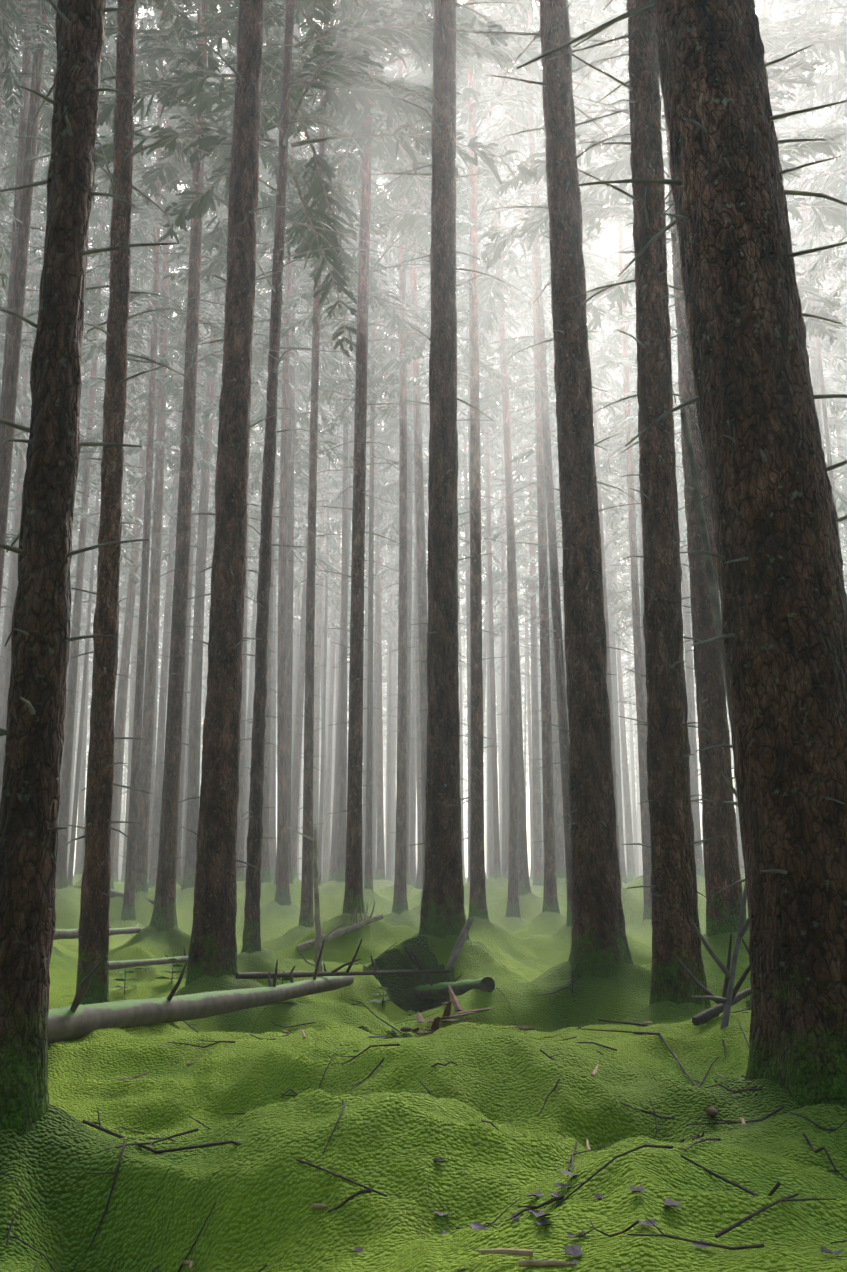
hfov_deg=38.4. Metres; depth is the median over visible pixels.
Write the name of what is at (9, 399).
spruce tree
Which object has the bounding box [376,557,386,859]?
spruce tree
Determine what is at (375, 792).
spruce tree
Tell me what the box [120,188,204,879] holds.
spruce tree
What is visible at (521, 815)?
spruce tree
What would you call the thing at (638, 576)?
spruce tree
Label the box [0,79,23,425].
spruce tree
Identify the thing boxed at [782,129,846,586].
spruce tree
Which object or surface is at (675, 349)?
spruce tree
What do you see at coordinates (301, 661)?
spruce tree
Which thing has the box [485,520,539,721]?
spruce tree
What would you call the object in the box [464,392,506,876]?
spruce tree
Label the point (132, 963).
fallen log
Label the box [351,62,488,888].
spruce tree
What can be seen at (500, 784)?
spruce tree
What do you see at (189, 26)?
spruce tree
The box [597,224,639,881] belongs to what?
spruce tree
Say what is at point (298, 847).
spruce tree
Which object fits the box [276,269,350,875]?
spruce tree
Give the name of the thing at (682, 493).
spruce tree
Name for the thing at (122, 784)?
spruce tree
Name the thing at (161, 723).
spruce tree
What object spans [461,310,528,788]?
spruce tree
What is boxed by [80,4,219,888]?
spruce tree
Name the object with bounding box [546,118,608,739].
spruce tree
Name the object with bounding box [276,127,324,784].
spruce tree
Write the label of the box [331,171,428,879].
spruce tree
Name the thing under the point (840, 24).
spruce tree
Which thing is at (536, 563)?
spruce tree
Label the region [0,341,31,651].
spruce tree
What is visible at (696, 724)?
spruce tree
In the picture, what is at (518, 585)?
spruce tree
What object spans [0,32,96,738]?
spruce tree
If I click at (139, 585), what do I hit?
spruce tree
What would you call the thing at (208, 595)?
spruce tree
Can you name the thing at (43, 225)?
spruce tree
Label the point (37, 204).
spruce tree
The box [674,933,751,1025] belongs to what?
fallen branch
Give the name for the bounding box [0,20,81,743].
spruce tree
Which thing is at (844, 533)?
spruce tree
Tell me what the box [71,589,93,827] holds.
spruce tree
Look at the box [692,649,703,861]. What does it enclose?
spruce tree
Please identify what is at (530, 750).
spruce tree
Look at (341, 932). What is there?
fallen branch
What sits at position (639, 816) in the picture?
spruce tree
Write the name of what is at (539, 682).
spruce tree
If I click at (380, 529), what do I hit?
spruce tree
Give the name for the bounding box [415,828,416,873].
spruce tree
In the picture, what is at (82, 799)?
spruce tree
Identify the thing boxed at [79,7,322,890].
spruce tree
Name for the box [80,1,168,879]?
spruce tree
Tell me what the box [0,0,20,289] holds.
spruce tree
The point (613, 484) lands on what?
spruce tree
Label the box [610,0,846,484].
spruce tree
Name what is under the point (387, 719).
spruce tree
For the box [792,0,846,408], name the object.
spruce tree
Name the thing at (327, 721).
spruce tree
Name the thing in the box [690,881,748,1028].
branch
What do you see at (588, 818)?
spruce tree
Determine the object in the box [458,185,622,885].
spruce tree
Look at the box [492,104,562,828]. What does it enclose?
spruce tree
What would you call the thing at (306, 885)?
spruce tree
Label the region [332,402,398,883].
spruce tree
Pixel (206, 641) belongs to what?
spruce tree
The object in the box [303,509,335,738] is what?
spruce tree
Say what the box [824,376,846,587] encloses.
spruce tree
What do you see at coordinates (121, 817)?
spruce tree
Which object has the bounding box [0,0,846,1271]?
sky
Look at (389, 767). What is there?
spruce tree
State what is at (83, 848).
spruce tree
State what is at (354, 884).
spruce tree
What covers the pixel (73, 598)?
spruce tree
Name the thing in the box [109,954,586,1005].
spruce seedlings
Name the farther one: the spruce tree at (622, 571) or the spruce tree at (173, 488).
the spruce tree at (622, 571)
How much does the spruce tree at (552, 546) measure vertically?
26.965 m
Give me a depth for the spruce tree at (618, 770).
36.24 m
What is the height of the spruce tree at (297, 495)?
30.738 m
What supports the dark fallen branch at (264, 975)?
on the terrain
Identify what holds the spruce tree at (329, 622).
on the terrain
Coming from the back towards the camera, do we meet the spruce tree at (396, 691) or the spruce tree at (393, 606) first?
the spruce tree at (396, 691)
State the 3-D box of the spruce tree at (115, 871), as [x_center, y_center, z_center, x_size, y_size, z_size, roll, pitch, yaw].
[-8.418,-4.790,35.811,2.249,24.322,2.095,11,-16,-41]
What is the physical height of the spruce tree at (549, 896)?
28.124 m
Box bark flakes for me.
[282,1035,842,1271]
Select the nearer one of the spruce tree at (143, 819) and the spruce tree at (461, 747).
the spruce tree at (143, 819)
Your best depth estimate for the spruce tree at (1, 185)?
30.04 m
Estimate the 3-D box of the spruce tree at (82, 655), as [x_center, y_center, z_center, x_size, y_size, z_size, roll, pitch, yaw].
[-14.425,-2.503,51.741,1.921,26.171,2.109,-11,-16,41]
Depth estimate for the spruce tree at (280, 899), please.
21.40 m
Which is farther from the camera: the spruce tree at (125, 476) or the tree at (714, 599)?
the spruce tree at (125, 476)
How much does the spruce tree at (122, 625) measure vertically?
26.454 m
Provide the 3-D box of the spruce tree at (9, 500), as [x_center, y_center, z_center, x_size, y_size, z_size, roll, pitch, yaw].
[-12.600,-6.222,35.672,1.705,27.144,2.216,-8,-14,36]
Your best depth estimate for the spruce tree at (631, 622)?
36.11 m
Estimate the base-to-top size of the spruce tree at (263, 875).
30.769 m
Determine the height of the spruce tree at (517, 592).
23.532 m
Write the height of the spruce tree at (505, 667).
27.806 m
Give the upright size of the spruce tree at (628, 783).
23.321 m
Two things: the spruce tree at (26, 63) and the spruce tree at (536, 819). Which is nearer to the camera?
the spruce tree at (26, 63)
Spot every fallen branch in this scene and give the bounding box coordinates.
[235,938,450,978]
[296,901,383,952]
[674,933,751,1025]
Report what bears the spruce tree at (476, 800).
on the terrain
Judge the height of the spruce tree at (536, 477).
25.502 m
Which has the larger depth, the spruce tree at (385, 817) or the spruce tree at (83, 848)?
the spruce tree at (385, 817)
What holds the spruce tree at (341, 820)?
on the terrain
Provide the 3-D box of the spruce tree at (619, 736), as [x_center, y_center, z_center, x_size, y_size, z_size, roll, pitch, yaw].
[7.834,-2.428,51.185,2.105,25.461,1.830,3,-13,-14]
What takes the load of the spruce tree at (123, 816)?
on the terrain
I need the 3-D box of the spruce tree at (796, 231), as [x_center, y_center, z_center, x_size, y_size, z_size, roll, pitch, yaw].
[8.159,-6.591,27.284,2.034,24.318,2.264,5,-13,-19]
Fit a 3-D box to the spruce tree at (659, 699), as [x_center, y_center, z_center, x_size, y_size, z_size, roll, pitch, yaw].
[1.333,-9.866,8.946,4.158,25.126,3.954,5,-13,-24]
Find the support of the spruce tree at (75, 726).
on the terrain
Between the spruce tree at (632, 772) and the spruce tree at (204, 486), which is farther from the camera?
the spruce tree at (632, 772)
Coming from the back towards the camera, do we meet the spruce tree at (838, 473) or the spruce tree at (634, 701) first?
the spruce tree at (634, 701)
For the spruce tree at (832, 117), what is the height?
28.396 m
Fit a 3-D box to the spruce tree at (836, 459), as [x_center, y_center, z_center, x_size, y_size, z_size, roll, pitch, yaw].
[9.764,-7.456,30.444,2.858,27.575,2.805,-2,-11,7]
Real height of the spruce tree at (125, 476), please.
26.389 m
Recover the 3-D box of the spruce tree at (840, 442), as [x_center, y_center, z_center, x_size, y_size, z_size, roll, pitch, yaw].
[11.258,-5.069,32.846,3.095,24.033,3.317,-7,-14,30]
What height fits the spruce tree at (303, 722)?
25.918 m
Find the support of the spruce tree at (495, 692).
on the terrain
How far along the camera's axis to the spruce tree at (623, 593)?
33.02 m
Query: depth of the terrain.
2.73 m
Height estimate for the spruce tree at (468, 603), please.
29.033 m
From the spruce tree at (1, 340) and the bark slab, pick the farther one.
the spruce tree at (1, 340)
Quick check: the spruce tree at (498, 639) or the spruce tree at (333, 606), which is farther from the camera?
the spruce tree at (498, 639)
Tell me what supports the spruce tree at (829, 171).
on the terrain
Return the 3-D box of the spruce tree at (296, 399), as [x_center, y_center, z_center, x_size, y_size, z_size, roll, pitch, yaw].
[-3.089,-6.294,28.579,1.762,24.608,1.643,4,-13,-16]
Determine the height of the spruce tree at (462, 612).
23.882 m
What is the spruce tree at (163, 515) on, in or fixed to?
on the terrain
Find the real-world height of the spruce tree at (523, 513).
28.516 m
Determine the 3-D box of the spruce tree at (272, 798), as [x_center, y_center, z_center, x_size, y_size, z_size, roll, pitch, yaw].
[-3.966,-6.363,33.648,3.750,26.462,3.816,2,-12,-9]
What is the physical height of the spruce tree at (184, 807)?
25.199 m
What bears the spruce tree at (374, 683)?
on the terrain
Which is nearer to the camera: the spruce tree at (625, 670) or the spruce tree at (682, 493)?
the spruce tree at (682, 493)
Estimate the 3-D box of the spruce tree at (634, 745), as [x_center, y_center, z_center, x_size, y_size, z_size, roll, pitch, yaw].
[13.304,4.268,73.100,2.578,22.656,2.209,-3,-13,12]
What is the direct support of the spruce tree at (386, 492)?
on the terrain
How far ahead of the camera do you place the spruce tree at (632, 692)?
62.35 m
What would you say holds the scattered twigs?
on the terrain
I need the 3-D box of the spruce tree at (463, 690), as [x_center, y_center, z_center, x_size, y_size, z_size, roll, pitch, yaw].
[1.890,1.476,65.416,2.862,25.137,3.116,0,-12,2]
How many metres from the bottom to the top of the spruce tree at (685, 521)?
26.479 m
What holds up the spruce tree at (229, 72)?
on the terrain
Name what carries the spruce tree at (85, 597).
on the terrain
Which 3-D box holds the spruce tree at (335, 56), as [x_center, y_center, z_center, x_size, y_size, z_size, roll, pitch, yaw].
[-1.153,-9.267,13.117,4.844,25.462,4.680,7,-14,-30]
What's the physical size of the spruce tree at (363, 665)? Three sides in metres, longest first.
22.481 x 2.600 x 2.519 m
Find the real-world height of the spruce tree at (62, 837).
22.564 m
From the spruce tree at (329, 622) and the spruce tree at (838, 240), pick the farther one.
the spruce tree at (329, 622)
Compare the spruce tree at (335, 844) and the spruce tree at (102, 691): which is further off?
the spruce tree at (335, 844)
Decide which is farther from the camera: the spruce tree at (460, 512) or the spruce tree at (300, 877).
the spruce tree at (300, 877)
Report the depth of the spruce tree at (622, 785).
79.11 m
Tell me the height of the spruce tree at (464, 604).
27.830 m
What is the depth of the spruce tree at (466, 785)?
97.02 m
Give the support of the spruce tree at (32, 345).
on the terrain
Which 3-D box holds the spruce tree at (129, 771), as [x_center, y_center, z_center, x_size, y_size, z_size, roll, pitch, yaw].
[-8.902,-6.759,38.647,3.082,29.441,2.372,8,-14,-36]
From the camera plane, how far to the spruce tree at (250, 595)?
38.52 m
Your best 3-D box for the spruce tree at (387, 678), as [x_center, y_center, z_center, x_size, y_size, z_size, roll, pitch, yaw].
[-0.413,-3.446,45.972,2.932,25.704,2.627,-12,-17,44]
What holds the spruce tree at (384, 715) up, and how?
on the terrain
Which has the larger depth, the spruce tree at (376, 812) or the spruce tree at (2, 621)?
the spruce tree at (376, 812)
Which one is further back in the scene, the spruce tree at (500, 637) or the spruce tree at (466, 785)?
the spruce tree at (466, 785)
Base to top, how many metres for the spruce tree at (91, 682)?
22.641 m
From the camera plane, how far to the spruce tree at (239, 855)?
25.77 m
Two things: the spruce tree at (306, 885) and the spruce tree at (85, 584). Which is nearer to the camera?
the spruce tree at (306, 885)
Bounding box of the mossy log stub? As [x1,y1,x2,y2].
[414,973,494,998]
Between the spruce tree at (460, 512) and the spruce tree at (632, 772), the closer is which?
the spruce tree at (460, 512)
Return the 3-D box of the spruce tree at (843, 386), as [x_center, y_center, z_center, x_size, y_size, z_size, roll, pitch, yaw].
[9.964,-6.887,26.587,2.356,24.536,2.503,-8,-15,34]
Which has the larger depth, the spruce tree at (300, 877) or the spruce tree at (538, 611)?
the spruce tree at (300, 877)
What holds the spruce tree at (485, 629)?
on the terrain
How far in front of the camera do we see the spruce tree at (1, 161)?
23.18 m
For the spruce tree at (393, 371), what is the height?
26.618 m
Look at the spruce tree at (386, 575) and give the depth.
43.14 m
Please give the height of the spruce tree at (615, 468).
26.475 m
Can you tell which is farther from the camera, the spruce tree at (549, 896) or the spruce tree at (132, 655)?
the spruce tree at (132, 655)
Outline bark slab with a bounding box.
[446,917,473,967]
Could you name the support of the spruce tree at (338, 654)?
on the terrain
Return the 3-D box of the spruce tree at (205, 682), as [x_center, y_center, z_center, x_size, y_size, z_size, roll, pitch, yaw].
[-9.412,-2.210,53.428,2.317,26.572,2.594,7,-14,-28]
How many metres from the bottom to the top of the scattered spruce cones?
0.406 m
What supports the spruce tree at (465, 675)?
on the terrain
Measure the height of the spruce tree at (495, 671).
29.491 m
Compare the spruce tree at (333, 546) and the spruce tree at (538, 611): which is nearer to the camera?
the spruce tree at (333, 546)
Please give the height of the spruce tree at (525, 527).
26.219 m
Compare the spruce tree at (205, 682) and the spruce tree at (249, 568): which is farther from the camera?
the spruce tree at (205, 682)
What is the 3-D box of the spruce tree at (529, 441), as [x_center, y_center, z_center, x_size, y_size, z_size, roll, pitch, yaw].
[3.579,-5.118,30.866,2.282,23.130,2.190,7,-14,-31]
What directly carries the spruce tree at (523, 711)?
on the terrain
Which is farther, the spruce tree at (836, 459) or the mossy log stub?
the spruce tree at (836, 459)
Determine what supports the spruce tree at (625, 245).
on the terrain
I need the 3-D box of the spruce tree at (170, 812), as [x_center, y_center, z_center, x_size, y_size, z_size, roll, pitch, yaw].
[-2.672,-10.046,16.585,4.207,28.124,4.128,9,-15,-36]
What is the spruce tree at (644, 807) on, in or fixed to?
on the terrain
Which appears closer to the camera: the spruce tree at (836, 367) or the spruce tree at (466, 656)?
the spruce tree at (836, 367)
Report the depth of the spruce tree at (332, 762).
63.80 m
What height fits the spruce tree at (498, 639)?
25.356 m
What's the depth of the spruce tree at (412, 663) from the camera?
35.38 m
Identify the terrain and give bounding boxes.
[0,874,846,1271]
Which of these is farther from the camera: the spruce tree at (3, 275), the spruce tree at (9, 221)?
the spruce tree at (9, 221)
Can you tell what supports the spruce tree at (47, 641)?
on the terrain
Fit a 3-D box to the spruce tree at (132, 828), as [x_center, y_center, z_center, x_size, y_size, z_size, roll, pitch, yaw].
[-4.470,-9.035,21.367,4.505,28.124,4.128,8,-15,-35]
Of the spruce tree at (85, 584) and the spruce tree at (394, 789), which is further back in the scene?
the spruce tree at (394, 789)
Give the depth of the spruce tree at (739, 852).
39.05 m
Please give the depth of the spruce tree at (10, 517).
37.42 m
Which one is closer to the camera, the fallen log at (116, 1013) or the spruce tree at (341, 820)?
the fallen log at (116, 1013)
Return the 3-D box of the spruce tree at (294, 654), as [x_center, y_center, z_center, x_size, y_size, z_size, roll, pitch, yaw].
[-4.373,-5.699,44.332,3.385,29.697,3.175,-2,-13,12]
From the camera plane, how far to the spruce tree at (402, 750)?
19.90 m
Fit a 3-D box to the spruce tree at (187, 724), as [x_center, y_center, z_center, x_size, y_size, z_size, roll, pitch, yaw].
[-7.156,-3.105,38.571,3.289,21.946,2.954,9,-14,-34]
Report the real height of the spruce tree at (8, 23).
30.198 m
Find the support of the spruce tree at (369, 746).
on the terrain
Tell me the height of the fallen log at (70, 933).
0.320 m
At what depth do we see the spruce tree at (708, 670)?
9.96 m
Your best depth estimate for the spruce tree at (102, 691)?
7.17 m
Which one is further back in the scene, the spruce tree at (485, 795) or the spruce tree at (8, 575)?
the spruce tree at (485, 795)
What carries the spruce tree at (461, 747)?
on the terrain
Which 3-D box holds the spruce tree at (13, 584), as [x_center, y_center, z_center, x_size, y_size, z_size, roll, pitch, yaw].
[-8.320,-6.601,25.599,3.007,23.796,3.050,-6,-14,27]
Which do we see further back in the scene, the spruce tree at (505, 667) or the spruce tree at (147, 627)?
the spruce tree at (505, 667)
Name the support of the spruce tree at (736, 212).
on the terrain
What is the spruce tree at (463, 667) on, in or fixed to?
on the terrain
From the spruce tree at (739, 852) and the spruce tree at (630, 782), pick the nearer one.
the spruce tree at (739, 852)
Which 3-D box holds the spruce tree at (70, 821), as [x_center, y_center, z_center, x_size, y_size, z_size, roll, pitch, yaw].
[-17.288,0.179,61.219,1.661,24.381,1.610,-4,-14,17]
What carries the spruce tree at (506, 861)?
on the terrain
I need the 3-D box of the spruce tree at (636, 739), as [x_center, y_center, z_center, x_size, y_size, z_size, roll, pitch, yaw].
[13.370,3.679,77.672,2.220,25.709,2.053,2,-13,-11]
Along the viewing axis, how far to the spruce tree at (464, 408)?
27.82 m
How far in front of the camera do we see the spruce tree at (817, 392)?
22.93 m
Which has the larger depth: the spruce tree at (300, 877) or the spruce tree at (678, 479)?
the spruce tree at (300, 877)
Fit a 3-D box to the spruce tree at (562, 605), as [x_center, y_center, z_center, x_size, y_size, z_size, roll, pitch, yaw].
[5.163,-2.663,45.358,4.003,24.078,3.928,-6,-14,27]
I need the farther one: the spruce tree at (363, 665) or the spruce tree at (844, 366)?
the spruce tree at (363, 665)
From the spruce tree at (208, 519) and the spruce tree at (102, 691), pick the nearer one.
the spruce tree at (102, 691)
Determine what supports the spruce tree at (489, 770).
on the terrain
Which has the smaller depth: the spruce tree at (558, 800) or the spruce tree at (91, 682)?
the spruce tree at (558, 800)
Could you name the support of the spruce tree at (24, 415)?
on the terrain
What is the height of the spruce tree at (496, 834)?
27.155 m
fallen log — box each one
[47,939,353,1044]
[53,927,140,939]
[108,947,187,969]
[110,890,153,903]
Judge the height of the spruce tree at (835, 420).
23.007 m
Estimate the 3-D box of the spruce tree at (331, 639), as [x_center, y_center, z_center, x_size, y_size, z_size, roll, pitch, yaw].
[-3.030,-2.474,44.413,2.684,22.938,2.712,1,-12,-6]
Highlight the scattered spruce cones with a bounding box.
[400,1027,717,1117]
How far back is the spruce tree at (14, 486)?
34.06 m
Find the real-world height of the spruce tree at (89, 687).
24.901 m
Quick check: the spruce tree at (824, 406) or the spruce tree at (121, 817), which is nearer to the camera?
the spruce tree at (824, 406)
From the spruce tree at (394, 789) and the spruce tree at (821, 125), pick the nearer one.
the spruce tree at (821, 125)
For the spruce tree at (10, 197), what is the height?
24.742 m
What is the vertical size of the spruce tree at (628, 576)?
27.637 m
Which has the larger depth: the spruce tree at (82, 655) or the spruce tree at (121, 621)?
the spruce tree at (82, 655)
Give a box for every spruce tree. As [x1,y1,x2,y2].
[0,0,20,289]
[0,0,53,386]
[0,0,56,205]
[0,0,115,689]
[0,0,151,657]
[0,0,164,806]
[0,0,179,1132]
[0,0,285,831]
[0,3,100,805]
[0,5,55,663]
[0,6,54,505]
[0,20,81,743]
[0,23,31,537]
[0,25,41,464]
[0,28,23,383]
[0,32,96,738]
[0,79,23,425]
[0,240,29,653]
[0,272,5,285]
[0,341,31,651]
[1,29,39,529]
[1,55,22,597]
[1,293,12,630]
[2,250,40,615]
[3,185,81,697]
[6,2,175,888]
[8,92,104,544]
[10,131,98,614]
[15,0,230,1004]
[27,0,270,920]
[36,0,350,931]
[47,0,536,953]
[58,45,139,823]
[66,293,119,685]
[67,15,139,885]
[67,291,127,854]
[67,490,90,876]
[69,288,133,874]
[70,202,100,641]
[70,287,133,743]
[70,383,96,638]
[70,499,114,717]
[71,214,151,873]
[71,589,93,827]
[72,122,149,679]
[72,307,129,777]
[76,565,128,751]
[78,536,93,730]
[78,607,128,713]
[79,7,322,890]
[80,0,253,892]
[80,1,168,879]
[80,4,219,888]
[88,100,173,882]
[91,9,157,706]
[91,151,169,881]
[115,306,149,713]
[115,525,132,879]
[119,198,194,684]
[119,625,130,879]
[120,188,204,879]
[120,259,168,776]
[120,350,167,736]
[121,6,222,887]
[121,666,129,873]
[135,10,258,886]
[140,45,264,883]
[141,14,220,603]
[147,301,192,680]
[148,336,218,851]
[153,30,321,702]
[158,516,207,689]
[159,238,196,694]
[160,406,209,672]
[160,530,210,696]
[161,50,334,880]
[163,0,430,926]
[165,191,255,737]
[165,293,298,655]
[168,0,577,914]
[170,0,342,985]
[178,1,299,569]
[181,550,209,865]
[191,295,249,653]
[193,426,213,748]
[198,3,348,882]
[200,1,382,905]
[202,444,276,745]
[202,476,295,878]
[202,536,211,691]
[204,43,340,879]
[222,2,379,884]
[244,256,284,857]
[247,293,257,645]
[248,135,341,670]
[249,139,301,636]
[249,147,340,760]
[249,495,305,677]
[250,127,387,886]
[250,129,368,879]
[250,258,318,647]
[252,39,327,705]
[258,0,532,914]
[275,97,426,881]
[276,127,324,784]
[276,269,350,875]
[277,321,330,678]
[293,575,329,878]
[294,46,428,778]
[295,0,391,882]
[295,144,351,885]
[295,569,303,879]
[302,685,320,768]
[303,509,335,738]
[304,473,348,856]
[308,0,627,919]
[315,199,364,883]
[315,490,350,877]
[316,381,373,773]
[317,151,390,880]
[319,708,320,802]
[320,441,351,869]
[320,465,349,702]
[321,7,504,903]
[322,464,341,844]
[325,57,411,889]
[326,522,386,728]
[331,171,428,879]
[332,0,538,940]
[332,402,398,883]
[333,542,348,832]
[336,53,484,884]
[337,425,395,644]
[339,180,413,879]
[348,516,392,725]
[349,260,397,644]
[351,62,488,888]
[364,179,398,874]
[365,126,429,710]
[366,0,635,917]
[373,383,482,876]
[373,397,427,882]
[373,408,412,881]
[373,558,398,765]
[374,396,396,874]
[376,0,667,926]
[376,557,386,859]
[378,61,430,762]
[380,131,430,887]
[380,236,427,883]
[382,289,427,688]
[382,311,484,748]
[382,655,385,869]
[386,449,398,876]
[391,0,666,913]
[412,158,428,827]
[413,2,532,879]
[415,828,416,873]
[424,1,507,881]
[424,4,556,894]
[426,330,505,725]
[426,477,486,755]
[449,0,662,979]
[457,1,522,878]
[457,336,482,695]
[457,357,483,882]
[458,106,537,878]
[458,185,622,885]
[458,459,486,725]
[458,553,505,769]
[458,556,484,791]
[459,122,522,878]
[459,213,522,810]
[459,487,496,854]
[460,544,483,763]
[460,585,466,758]
[461,113,548,876]
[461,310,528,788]
[462,678,467,843]
[463,681,498,871]
[464,252,539,781]
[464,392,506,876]
[465,465,521,873]
[481,0,626,878]
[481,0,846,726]
[481,357,499,773]
[482,353,520,783]
[484,561,528,840]
[485,451,531,736]
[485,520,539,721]
[486,458,528,755]
[487,0,687,919]
[491,149,562,653]
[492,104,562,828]
[495,389,540,879]
[496,336,543,869]
[505,448,540,804]
[505,469,616,665]
[505,471,617,674]
[506,356,529,746]
[515,118,564,846]
[516,0,846,1107]
[516,553,531,826]
[518,150,605,867]
[518,347,539,804]
[519,287,562,636]
[526,0,720,1008]
[537,282,630,651]
[544,97,639,657]
[546,84,638,887]
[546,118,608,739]
[558,253,638,883]
[573,7,748,936]
[592,95,639,684]
[596,120,704,877]
[597,223,634,855]
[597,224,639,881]
[598,333,639,877]
[599,1,682,747]
[600,2,686,612]
[601,464,632,777]
[602,4,674,600]
[602,33,683,521]
[602,61,685,630]
[603,417,627,851]
[605,224,686,588]
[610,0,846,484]
[613,255,691,631]
[613,551,685,726]
[615,539,691,630]
[615,553,633,875]
[617,500,639,876]
[618,501,635,726]
[619,560,642,875]
[620,261,689,633]
[620,649,639,874]
[621,561,640,724]
[621,562,638,767]
[623,542,637,747]
[624,682,635,840]
[628,651,637,775]
[665,168,688,600]
[666,148,693,675]
[669,296,720,607]
[681,523,744,877]
[682,612,703,863]
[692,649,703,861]
[754,0,846,538]
[757,0,829,386]
[759,2,836,445]
[765,0,846,348]
[772,4,846,571]
[773,0,846,574]
[773,0,846,585]
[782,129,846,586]
[785,168,845,534]
[786,89,846,578]
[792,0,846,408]
[802,0,846,544]
[807,116,846,594]
[820,66,846,514]
[821,4,846,315]
[822,2,846,431]
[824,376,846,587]
[825,0,846,293]
[826,0,846,329]
[826,6,846,115]
[828,9,846,413]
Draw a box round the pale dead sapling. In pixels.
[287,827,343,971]
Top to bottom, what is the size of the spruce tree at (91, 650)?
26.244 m
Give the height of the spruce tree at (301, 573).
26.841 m
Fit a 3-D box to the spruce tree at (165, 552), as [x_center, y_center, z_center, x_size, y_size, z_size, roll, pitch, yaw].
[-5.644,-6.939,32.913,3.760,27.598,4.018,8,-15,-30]
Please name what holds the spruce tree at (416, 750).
on the terrain
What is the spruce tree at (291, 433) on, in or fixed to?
on the terrain
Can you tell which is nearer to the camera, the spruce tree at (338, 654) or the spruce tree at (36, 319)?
the spruce tree at (36, 319)
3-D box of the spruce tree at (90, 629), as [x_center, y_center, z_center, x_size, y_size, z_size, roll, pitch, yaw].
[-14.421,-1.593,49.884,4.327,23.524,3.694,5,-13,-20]
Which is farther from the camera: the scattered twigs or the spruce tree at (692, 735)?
the spruce tree at (692, 735)
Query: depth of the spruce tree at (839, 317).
34.85 m
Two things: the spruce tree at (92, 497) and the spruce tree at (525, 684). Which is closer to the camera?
the spruce tree at (92, 497)
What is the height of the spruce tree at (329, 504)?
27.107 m
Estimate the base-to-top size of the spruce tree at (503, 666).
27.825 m
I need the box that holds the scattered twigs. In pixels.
[0,933,846,1271]
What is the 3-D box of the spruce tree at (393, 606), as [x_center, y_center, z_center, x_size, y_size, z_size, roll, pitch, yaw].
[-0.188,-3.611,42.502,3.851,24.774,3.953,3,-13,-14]
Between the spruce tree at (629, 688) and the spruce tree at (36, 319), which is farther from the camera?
the spruce tree at (629, 688)
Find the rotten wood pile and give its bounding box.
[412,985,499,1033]
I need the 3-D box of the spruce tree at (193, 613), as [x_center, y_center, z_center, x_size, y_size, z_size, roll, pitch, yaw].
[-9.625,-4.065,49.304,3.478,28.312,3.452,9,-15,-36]
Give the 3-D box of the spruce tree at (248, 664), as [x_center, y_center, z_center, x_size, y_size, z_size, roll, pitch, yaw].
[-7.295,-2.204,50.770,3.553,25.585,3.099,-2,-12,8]
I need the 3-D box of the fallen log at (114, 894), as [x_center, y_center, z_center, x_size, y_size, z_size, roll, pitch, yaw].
[-5.036,4.300,20.384,1.504,0.445,0.253,-5,-13,23]
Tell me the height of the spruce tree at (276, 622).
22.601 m
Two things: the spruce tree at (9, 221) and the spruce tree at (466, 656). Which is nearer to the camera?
the spruce tree at (9, 221)
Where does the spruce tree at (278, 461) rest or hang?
on the terrain
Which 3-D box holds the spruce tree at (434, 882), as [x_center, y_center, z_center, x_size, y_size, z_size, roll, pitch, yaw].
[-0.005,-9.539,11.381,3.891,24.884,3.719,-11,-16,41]
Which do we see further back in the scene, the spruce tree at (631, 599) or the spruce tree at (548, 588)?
the spruce tree at (631, 599)
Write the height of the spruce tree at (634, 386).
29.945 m
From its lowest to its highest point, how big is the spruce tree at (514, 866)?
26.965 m
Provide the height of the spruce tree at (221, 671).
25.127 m
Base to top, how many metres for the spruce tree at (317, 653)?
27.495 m
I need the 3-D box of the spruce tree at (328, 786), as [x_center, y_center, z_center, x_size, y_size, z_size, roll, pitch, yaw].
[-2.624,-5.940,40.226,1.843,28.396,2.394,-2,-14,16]
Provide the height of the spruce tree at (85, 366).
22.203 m
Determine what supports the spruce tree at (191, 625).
on the terrain
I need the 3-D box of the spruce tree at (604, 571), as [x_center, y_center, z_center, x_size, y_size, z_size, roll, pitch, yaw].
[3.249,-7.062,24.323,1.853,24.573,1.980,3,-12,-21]
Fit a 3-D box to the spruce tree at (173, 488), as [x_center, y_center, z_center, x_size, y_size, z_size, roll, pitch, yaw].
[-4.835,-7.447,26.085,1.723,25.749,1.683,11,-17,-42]
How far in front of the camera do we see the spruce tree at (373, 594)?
45.63 m
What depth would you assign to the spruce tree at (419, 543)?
21.91 m
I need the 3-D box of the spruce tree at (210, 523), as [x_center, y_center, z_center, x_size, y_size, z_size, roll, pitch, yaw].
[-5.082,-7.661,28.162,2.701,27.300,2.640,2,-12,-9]
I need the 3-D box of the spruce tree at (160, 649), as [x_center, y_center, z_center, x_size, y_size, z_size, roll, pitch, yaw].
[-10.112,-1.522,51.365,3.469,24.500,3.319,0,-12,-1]

